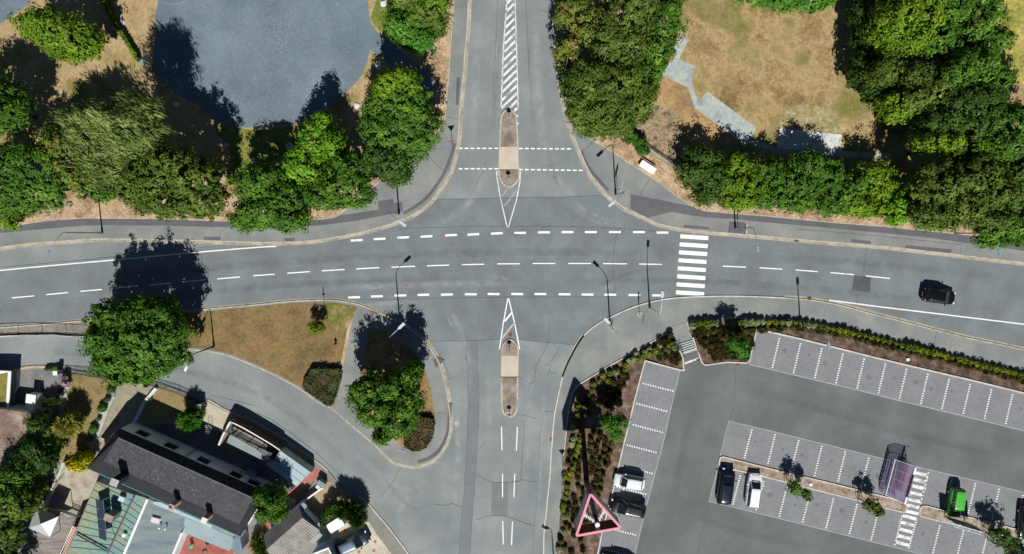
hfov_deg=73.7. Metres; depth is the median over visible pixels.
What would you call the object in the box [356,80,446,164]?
tree
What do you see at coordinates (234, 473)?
window
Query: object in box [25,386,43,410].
box trailer
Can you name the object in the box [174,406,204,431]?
tree
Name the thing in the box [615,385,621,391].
shrub
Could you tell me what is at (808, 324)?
shrub
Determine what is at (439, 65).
straw strip
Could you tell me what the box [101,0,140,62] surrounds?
hedge
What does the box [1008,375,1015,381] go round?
shrub
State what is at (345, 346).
straw strip
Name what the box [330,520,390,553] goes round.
paver yard
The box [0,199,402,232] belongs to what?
cycle path
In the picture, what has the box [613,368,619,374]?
shrub
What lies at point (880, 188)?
tree
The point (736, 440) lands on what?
parking bays
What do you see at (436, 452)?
pavement patch
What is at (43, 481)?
tree
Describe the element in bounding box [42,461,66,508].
garden wall
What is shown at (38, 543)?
deck
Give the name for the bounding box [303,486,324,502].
garden wall
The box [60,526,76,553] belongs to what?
awning
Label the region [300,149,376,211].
tree
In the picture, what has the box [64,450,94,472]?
tree
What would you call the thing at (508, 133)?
traffic island
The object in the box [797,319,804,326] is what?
shrub
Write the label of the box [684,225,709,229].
pavement patch
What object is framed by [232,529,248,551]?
lean to
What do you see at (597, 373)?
bed kerb
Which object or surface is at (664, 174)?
straw strip
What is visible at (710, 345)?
shrub
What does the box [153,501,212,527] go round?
roof box
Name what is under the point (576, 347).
kerb
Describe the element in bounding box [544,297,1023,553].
pavement
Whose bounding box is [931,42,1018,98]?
tree
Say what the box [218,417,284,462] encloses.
garden shelter
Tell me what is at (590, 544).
planting bed
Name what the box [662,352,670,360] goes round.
shrub
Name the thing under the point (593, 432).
shrub
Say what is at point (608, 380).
shrub
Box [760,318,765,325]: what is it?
shrub
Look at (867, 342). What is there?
shrub
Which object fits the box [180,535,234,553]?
brick patio
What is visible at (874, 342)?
shrub
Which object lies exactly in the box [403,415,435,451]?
hedge
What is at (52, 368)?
flower clump
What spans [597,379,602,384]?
shrub
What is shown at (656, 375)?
parking bays
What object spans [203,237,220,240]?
pavement patch
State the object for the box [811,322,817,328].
shrub
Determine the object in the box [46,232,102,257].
street lamp
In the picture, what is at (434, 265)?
road marking
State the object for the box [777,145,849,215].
tree
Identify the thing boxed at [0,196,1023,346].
road
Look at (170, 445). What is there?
window
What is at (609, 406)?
shrub
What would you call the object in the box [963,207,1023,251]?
tree
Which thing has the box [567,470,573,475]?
shrub
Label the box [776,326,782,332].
shrub
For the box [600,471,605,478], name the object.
shrub
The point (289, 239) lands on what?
pavement patch
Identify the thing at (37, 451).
tree
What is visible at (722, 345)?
shrub
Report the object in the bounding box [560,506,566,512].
shrub
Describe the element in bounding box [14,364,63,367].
gutter
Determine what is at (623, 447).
bed kerb
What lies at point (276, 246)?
road marking
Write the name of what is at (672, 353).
shrub
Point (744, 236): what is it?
gutter
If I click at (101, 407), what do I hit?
ball shrub
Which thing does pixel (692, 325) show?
shrub
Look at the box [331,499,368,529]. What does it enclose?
tree
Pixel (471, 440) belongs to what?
road patch
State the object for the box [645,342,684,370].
bed kerb
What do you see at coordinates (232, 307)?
kerb
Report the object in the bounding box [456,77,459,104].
pavement patch
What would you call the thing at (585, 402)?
shrub
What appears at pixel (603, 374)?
shrub
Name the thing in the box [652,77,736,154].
straw strip
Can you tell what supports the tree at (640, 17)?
on the meadow at (761, 70)
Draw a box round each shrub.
[58,374,70,386]
[80,446,89,451]
[88,424,98,433]
[96,403,107,411]
[104,396,110,401]
[106,385,114,393]
[248,528,268,553]
[556,545,562,552]
[557,536,563,544]
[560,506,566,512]
[560,528,566,534]
[562,512,568,519]
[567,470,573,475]
[570,424,575,430]
[570,495,576,501]
[572,507,578,515]
[574,474,581,480]
[576,396,582,402]
[579,547,586,553]
[582,399,589,407]
[588,442,593,448]
[589,458,597,464]
[589,463,596,471]
[590,380,596,387]
[590,428,597,435]
[591,485,598,491]
[593,445,599,453]
[593,480,598,485]
[594,474,599,480]
[595,469,601,474]
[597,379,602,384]
[597,432,603,440]
[599,372,605,378]
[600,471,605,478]
[601,439,607,444]
[604,401,611,408]
[605,377,610,384]
[607,370,612,376]
[610,379,616,386]
[610,395,617,403]
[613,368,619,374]
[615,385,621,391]
[616,400,622,406]
[617,377,624,384]
[619,372,625,377]
[622,361,628,367]
[630,355,635,364]
[640,354,646,359]
[652,346,659,353]
[656,338,664,345]
[656,355,662,360]
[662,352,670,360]
[663,337,670,343]
[667,331,673,337]
[670,350,675,356]
[671,344,678,351]
[673,355,681,362]
[688,320,697,329]
[693,331,700,338]
[696,320,702,326]
[697,338,704,345]
[699,325,705,331]
[703,319,710,327]
[708,342,714,348]
[710,318,716,325]
[712,348,720,356]
[713,341,719,347]
[714,335,720,341]
[715,318,722,326]
[715,328,722,334]
[717,355,722,361]
[719,340,726,348]
[721,334,726,340]
[723,354,729,359]
[737,327,743,334]
[740,317,749,327]
[748,318,754,326]
[748,341,754,346]
[754,318,760,326]
[757,326,763,333]
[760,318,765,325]
[770,326,776,332]
[772,319,778,325]
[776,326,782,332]
[778,319,784,326]
[785,318,792,326]
[789,324,795,330]
[796,325,802,332]
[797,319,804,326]
[805,321,811,328]
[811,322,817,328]
[814,328,821,335]
[822,324,829,331]
[833,331,839,337]
[835,326,842,333]
[843,327,850,335]
[850,330,855,336]
[858,336,864,342]
[864,338,871,345]
[866,333,874,340]
[871,339,877,347]
[876,342,883,347]
[879,337,886,343]
[883,343,889,349]
[886,338,892,344]
[889,345,896,350]
[904,342,912,350]
[912,343,918,351]
[917,345,924,353]
[923,347,930,354]
[929,348,938,356]
[940,352,949,360]
[952,360,959,366]
[954,355,962,361]
[960,356,968,363]
[964,363,971,368]
[970,366,976,371]
[972,361,980,367]
[979,362,987,368]
[982,369,989,374]
[992,365,999,372]
[996,372,1002,377]
[999,367,1005,372]
[1002,373,1008,379]
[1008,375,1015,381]
[1010,369,1016,376]
[1015,372,1023,378]
[1015,375,1021,381]
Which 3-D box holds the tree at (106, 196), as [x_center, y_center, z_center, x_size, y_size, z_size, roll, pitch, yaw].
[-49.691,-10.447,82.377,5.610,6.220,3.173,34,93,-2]
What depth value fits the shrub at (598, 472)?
86.61 m
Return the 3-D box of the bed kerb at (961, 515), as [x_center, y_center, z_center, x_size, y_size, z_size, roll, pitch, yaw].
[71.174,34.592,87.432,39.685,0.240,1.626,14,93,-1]
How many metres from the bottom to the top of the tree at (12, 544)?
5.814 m
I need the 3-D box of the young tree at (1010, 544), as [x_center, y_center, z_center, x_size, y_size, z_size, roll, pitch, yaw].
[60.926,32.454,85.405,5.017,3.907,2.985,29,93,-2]
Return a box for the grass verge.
[0,0,444,216]
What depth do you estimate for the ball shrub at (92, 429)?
86.42 m
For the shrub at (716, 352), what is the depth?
85.56 m
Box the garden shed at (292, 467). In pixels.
[268,446,314,485]
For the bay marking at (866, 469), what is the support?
on the parking bays at (736, 440)
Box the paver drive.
[305,480,355,517]
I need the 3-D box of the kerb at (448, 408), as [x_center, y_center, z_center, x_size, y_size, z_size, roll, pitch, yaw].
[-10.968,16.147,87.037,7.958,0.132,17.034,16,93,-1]
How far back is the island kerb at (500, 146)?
84.99 m
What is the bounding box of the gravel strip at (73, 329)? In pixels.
[0,323,87,334]
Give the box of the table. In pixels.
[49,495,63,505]
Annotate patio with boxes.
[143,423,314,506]
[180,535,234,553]
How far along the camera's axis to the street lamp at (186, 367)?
81.77 m
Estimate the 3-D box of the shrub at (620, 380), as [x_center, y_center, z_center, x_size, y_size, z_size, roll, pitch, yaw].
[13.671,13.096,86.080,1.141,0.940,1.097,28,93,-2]
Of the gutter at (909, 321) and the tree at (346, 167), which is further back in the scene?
the gutter at (909, 321)
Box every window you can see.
[118,495,125,501]
[135,429,150,437]
[163,441,179,449]
[196,455,211,464]
[229,470,243,478]
[247,478,261,486]
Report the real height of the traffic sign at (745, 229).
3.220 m
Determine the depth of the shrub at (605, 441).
86.35 m
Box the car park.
[635,350,1023,553]
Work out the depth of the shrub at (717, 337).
85.70 m
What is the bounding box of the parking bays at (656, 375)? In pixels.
[598,362,678,553]
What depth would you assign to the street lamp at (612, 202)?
78.00 m
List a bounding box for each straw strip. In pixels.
[1,168,379,227]
[332,310,355,405]
[425,0,453,120]
[591,134,971,234]
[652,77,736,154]
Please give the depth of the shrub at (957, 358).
85.96 m
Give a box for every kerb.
[0,0,468,247]
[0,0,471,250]
[0,300,413,331]
[9,334,380,450]
[18,367,64,368]
[208,399,327,470]
[358,496,408,553]
[381,332,450,466]
[498,109,519,186]
[501,339,518,417]
[543,295,784,553]
[554,0,1023,262]
[563,331,671,455]
[597,361,644,553]
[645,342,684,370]
[687,318,1022,372]
[692,329,756,365]
[718,456,907,512]
[768,331,1023,393]
[785,297,1023,350]
[919,505,1023,540]
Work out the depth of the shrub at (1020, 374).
86.01 m
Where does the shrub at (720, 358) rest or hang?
on the planting bed at (889, 354)
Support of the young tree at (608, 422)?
on the planting bed at (590, 544)
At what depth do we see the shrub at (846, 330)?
85.65 m
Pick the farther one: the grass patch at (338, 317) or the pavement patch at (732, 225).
the grass patch at (338, 317)
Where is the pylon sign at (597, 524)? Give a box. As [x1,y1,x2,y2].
[574,479,620,536]
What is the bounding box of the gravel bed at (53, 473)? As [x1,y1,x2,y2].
[50,459,61,480]
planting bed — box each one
[359,328,433,447]
[557,335,682,553]
[688,319,1023,391]
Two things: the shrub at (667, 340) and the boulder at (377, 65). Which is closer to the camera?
the boulder at (377, 65)
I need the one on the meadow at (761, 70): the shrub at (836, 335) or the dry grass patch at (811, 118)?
the dry grass patch at (811, 118)
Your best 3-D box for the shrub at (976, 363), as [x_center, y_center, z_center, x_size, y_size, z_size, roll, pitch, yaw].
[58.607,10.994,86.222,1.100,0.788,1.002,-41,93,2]
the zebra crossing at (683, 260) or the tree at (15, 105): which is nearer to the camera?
the tree at (15, 105)
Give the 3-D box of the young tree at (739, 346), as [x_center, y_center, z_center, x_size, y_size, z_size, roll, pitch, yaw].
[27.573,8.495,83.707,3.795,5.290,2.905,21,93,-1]
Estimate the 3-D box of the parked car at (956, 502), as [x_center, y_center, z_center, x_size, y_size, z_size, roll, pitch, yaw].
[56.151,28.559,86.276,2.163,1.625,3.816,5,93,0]
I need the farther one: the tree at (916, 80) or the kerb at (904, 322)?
the kerb at (904, 322)
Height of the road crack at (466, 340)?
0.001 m
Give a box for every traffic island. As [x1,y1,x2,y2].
[500,110,517,185]
[502,341,516,415]
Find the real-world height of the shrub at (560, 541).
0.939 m
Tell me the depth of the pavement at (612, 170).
85.63 m
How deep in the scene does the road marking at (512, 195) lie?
85.51 m
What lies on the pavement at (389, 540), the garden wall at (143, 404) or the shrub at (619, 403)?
the garden wall at (143, 404)
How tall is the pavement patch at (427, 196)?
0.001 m
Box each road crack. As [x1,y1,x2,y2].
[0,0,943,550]
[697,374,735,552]
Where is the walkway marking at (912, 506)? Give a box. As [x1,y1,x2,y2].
[895,471,928,546]
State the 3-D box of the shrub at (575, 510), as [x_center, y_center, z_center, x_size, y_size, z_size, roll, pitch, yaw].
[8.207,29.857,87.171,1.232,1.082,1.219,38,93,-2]
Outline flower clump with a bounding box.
[44,365,61,370]
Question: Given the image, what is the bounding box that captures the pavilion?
[29,500,68,536]
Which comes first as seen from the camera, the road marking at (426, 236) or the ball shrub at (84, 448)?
the road marking at (426, 236)
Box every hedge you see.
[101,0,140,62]
[302,366,342,406]
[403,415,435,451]
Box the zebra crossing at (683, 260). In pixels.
[676,234,707,295]
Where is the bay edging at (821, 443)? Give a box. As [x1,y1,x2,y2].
[635,351,1023,553]
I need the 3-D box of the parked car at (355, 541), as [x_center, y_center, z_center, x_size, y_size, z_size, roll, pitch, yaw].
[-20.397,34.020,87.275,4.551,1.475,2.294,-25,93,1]
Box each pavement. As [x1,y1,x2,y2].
[0,0,467,246]
[0,301,447,465]
[0,368,406,553]
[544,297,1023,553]
[556,0,1023,261]
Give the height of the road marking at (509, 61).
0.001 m
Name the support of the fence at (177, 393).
on the pavement at (389, 540)
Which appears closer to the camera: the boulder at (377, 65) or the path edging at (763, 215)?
the boulder at (377, 65)
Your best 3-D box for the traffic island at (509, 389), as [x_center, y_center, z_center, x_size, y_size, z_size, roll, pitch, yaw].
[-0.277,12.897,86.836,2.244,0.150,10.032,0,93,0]
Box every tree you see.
[0,70,39,138]
[0,136,83,222]
[0,208,23,231]
[0,457,43,507]
[0,485,48,545]
[0,521,29,553]
[2,432,61,475]
[6,1,110,66]
[22,407,57,440]
[29,121,97,193]
[31,475,49,502]
[32,435,64,478]
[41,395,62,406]
[46,86,176,192]
[50,410,86,439]
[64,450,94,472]
[75,175,117,205]
[75,291,195,388]
[108,143,235,221]
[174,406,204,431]
[192,405,204,413]
[225,160,320,235]
[250,481,291,524]
[278,107,351,187]
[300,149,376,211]
[305,320,326,335]
[319,500,334,528]
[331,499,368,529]
[342,360,427,447]
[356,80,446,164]
[359,139,417,188]
[368,60,426,100]
[380,3,439,55]
[386,0,454,41]
[412,0,449,15]
[547,0,609,67]
[553,48,579,98]
[558,51,660,142]
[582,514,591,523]
[587,0,661,69]
[598,412,630,443]
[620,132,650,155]
[629,0,692,103]
[631,52,666,76]
[674,141,734,211]
[714,150,772,212]
[724,336,754,361]
[732,0,836,17]
[751,153,802,213]
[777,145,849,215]
[785,478,813,503]
[808,170,872,219]
[841,155,900,220]
[843,0,891,110]
[856,495,885,516]
[859,54,959,119]
[860,0,955,63]
[867,89,939,126]
[877,184,914,227]
[902,151,1022,233]
[905,129,996,159]
[907,79,1009,142]
[910,17,1018,62]
[919,0,1011,40]
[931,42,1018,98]
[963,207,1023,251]
[981,524,1022,553]
[982,96,1023,166]
[992,153,1023,212]
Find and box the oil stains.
[625,348,1022,553]
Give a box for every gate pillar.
[53,369,63,374]
[196,402,204,408]
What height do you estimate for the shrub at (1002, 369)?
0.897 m
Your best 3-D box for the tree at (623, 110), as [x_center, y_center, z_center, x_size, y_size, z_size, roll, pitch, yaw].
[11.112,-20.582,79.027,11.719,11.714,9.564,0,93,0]
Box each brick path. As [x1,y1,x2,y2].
[247,501,287,553]
[287,466,322,501]
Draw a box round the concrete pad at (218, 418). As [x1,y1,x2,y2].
[202,402,231,431]
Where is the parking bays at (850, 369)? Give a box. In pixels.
[750,330,1023,429]
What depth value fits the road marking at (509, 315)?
86.44 m
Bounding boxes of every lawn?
[45,374,110,472]
[143,388,197,424]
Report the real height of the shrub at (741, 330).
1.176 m
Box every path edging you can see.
[17,0,454,225]
[589,137,972,235]
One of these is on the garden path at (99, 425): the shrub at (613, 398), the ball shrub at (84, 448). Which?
the ball shrub at (84, 448)
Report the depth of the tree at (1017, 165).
76.73 m
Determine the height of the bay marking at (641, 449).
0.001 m
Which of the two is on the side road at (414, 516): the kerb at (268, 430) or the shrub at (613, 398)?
the kerb at (268, 430)
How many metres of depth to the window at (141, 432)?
85.13 m
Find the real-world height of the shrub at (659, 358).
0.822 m
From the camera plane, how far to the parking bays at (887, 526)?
87.25 m
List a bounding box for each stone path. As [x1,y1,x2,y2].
[663,35,890,158]
[777,128,841,150]
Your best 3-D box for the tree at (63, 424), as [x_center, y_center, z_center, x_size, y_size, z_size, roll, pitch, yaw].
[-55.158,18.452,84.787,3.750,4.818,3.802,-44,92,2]
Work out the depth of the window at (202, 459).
85.32 m
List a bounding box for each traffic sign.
[637,312,644,322]
[738,223,746,233]
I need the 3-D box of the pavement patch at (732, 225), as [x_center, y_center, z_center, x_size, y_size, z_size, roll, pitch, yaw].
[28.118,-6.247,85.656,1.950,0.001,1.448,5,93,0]
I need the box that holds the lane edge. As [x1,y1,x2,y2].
[14,365,63,369]
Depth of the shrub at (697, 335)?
85.32 m
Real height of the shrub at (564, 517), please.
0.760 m
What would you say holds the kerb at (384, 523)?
on the side road at (414, 516)
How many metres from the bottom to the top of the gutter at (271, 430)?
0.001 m
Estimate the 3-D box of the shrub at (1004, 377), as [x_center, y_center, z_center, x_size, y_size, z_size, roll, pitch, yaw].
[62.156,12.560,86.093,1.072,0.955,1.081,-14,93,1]
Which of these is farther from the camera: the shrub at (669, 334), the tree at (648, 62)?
the shrub at (669, 334)
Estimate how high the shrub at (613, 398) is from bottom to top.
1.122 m
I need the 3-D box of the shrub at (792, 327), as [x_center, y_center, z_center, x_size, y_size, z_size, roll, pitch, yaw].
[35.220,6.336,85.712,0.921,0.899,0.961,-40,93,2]
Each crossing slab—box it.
[499,147,518,168]
[501,356,517,376]
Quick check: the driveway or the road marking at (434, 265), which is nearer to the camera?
the road marking at (434, 265)
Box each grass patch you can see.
[215,125,304,184]
[322,304,354,329]
[371,0,398,44]
[778,105,845,133]
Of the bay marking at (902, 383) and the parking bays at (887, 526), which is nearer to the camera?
the bay marking at (902, 383)
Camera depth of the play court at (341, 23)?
84.39 m
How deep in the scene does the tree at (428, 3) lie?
75.81 m
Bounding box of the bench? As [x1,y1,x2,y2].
[639,160,656,173]
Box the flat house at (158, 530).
[125,497,187,553]
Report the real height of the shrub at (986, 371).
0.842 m
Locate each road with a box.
[0,0,606,553]
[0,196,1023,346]
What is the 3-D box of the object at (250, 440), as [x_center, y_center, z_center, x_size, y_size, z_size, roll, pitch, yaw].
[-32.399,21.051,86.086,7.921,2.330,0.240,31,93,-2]
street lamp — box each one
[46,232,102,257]
[184,345,214,371]
[389,212,405,226]
[389,322,404,336]
[603,317,617,331]
[608,191,624,206]
[649,291,663,313]
[734,227,759,251]
[801,330,829,348]
[954,232,1001,255]
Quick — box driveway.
[92,382,154,456]
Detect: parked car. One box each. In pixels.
[335,529,370,553]
[609,497,646,517]
[613,472,645,490]
[715,467,736,504]
[744,472,763,507]
[944,487,966,517]
[1008,542,1023,553]
[1015,505,1023,538]
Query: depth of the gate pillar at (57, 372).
85.71 m
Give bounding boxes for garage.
[0,369,20,407]
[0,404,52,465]
[264,499,321,553]
[312,538,337,553]
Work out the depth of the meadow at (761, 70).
84.52 m
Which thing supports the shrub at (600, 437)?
on the planting bed at (590, 544)
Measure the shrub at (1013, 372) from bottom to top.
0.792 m
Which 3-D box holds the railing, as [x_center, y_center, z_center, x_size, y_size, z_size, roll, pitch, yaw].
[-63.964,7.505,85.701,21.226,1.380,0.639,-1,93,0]
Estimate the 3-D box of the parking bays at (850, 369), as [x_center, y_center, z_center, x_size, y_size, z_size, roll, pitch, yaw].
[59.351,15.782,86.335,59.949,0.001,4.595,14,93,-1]
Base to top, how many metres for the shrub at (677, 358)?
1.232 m
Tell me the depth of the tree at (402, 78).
75.17 m
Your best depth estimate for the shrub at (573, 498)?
87.12 m
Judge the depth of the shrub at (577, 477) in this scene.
86.86 m
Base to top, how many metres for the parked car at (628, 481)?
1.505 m
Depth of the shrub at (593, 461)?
86.57 m
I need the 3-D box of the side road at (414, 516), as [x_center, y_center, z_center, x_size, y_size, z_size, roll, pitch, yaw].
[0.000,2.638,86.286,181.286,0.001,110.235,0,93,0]
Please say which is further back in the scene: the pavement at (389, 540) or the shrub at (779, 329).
the pavement at (389, 540)
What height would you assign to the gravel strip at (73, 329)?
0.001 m
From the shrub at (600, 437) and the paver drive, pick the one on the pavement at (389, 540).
the paver drive
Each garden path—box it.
[58,387,68,416]
[87,384,117,451]
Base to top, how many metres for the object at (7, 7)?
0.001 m
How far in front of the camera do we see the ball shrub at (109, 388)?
86.17 m
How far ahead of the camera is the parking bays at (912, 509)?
87.15 m
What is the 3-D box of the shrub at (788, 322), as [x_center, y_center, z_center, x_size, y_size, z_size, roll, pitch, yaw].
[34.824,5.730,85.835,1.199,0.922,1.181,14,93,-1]
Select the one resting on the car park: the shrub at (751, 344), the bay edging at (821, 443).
the bay edging at (821, 443)
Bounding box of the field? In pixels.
[996,0,1023,86]
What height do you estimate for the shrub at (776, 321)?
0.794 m
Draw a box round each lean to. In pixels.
[183,518,234,550]
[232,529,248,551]
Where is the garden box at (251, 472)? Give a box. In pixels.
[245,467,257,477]
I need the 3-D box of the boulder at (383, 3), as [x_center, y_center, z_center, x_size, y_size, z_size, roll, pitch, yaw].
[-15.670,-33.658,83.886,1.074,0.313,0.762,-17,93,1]
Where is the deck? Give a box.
[21,507,80,553]
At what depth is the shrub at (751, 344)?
85.37 m
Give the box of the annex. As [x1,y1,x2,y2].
[66,477,149,553]
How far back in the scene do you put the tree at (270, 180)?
79.19 m
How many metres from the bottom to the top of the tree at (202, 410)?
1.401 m
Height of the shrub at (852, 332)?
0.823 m
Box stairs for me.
[679,340,698,356]
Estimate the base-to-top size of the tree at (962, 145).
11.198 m
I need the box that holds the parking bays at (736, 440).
[720,421,1023,528]
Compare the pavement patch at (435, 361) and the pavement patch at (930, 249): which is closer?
the pavement patch at (930, 249)
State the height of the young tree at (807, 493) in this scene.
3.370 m
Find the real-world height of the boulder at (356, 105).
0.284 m
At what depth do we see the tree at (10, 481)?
82.16 m
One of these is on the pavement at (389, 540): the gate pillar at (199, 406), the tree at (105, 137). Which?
the gate pillar at (199, 406)
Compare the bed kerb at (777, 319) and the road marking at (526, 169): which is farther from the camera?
the bed kerb at (777, 319)
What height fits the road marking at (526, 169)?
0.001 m
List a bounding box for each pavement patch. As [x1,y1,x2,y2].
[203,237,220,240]
[284,238,294,240]
[403,143,455,214]
[417,403,451,463]
[433,357,443,366]
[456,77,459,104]
[581,150,608,190]
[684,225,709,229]
[728,221,743,233]
[851,239,870,243]
[905,245,951,252]
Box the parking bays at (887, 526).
[709,466,1023,553]
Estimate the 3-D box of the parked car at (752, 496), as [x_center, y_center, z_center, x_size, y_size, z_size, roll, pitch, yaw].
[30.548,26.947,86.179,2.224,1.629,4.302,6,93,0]
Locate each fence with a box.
[61,372,108,378]
[150,384,202,404]
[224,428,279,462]
[374,329,423,376]
[626,133,681,170]
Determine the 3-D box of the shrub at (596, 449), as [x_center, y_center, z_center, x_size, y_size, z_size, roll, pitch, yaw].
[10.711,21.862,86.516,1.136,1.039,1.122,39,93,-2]
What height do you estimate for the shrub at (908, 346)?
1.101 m
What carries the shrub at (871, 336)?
on the planting bed at (889, 354)
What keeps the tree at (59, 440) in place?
on the lawn at (86, 395)
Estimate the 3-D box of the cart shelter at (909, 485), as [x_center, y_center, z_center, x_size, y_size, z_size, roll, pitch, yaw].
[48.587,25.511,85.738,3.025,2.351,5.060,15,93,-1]
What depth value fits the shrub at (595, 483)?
86.75 m
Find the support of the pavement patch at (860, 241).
on the pavement at (612, 170)
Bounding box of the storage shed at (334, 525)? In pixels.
[326,517,346,532]
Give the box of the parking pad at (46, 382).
[18,370,61,406]
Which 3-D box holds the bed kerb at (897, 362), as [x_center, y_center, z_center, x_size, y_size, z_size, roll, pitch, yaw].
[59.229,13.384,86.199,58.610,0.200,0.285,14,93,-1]
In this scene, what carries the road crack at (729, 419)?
on the car park
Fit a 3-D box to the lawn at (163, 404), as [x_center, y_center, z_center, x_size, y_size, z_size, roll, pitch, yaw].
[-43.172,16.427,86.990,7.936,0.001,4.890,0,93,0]
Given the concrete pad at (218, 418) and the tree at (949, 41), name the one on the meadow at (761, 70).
the tree at (949, 41)
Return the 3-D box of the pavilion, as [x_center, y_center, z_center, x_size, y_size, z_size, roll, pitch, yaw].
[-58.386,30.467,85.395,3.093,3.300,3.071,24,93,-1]
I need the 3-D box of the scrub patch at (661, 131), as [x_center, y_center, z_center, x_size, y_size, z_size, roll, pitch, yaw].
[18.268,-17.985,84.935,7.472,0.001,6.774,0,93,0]
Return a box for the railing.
[0,333,82,337]
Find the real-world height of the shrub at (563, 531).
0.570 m
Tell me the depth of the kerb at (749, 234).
85.70 m
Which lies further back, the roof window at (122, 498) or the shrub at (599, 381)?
the shrub at (599, 381)
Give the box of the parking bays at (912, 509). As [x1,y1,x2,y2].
[894,498,919,514]
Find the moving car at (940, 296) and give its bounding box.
[921,287,955,305]
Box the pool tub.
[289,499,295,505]
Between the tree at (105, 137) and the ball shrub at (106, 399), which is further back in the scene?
the ball shrub at (106, 399)
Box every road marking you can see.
[0,246,1023,324]
[12,263,889,297]
[348,293,660,298]
[351,231,667,241]
[459,148,582,170]
[496,171,520,226]
[499,298,519,348]
[500,0,518,123]
[501,427,517,544]
[502,188,518,205]
[502,323,513,338]
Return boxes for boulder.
[119,19,124,24]
[140,57,146,63]
[285,142,293,149]
[353,102,359,108]
[375,63,380,69]
[380,0,388,6]
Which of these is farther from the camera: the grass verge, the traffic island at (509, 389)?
the traffic island at (509, 389)
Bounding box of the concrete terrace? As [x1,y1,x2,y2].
[51,468,104,514]
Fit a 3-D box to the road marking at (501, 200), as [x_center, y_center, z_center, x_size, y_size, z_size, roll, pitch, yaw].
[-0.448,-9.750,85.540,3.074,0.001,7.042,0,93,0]
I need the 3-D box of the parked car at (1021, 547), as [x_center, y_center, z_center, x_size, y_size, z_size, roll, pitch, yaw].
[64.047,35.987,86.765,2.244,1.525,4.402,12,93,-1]
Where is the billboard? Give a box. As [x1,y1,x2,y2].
[943,514,984,534]
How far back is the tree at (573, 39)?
76.27 m
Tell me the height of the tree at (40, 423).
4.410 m
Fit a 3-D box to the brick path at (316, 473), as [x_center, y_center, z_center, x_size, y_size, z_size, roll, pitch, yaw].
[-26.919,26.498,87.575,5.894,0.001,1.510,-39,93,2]
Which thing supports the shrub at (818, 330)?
on the planting bed at (889, 354)
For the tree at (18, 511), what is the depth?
82.44 m
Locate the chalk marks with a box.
[162,0,355,111]
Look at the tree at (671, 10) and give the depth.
76.12 m
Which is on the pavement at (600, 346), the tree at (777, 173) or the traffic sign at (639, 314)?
the traffic sign at (639, 314)
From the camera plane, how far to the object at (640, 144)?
83.44 m
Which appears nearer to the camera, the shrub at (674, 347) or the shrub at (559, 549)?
the shrub at (674, 347)
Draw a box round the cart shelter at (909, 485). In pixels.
[879,455,919,505]
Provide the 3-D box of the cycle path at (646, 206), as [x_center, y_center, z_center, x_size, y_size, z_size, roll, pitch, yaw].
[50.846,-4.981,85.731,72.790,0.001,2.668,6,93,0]
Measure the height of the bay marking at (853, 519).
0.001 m
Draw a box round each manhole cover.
[403,281,408,286]
[441,236,446,242]
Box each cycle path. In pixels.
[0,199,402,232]
[631,194,1023,250]
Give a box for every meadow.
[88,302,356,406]
[567,0,1023,234]
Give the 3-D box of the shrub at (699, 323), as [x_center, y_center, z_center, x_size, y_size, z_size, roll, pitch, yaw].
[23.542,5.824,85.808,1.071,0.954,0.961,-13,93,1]
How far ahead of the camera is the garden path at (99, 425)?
87.11 m
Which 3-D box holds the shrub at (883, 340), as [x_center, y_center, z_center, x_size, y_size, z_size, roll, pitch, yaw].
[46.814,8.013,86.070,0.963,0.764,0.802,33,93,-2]
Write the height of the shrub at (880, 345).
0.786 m
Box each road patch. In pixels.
[459,340,478,553]
[491,483,507,515]
[852,276,870,291]
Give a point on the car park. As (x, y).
(704, 403)
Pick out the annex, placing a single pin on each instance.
(109, 519)
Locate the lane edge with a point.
(34, 366)
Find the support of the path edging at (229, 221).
on the grass verge
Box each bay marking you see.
[602,383,673,553]
[732,475,986,553]
[744,429,1023,524]
[772,338,1012,423]
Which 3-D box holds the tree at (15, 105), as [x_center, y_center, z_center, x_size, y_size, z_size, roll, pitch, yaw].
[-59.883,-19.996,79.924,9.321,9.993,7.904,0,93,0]
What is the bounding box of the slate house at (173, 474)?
[87,423,272,536]
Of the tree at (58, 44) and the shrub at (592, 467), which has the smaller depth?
the tree at (58, 44)
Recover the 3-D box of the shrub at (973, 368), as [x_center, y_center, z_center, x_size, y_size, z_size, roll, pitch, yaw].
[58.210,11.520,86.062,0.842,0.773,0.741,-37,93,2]
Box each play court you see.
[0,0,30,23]
[153,0,448,127]
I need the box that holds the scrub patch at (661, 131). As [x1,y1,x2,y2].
[632,105,687,159]
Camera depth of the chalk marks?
84.27 m
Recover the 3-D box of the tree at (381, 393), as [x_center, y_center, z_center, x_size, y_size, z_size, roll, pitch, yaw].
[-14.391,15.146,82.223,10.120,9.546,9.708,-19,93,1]
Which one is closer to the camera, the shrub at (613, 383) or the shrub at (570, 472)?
the shrub at (613, 383)
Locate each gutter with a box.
[0,298,414,330]
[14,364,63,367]
[209,399,328,469]
[379,330,452,468]
[552,0,1023,265]
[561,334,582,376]
[785,295,1023,348]
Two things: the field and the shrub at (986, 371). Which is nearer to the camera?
the field
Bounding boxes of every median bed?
[720,458,905,510]
[919,507,1023,539]
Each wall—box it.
[0,334,85,336]
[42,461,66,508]
[132,387,157,423]
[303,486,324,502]

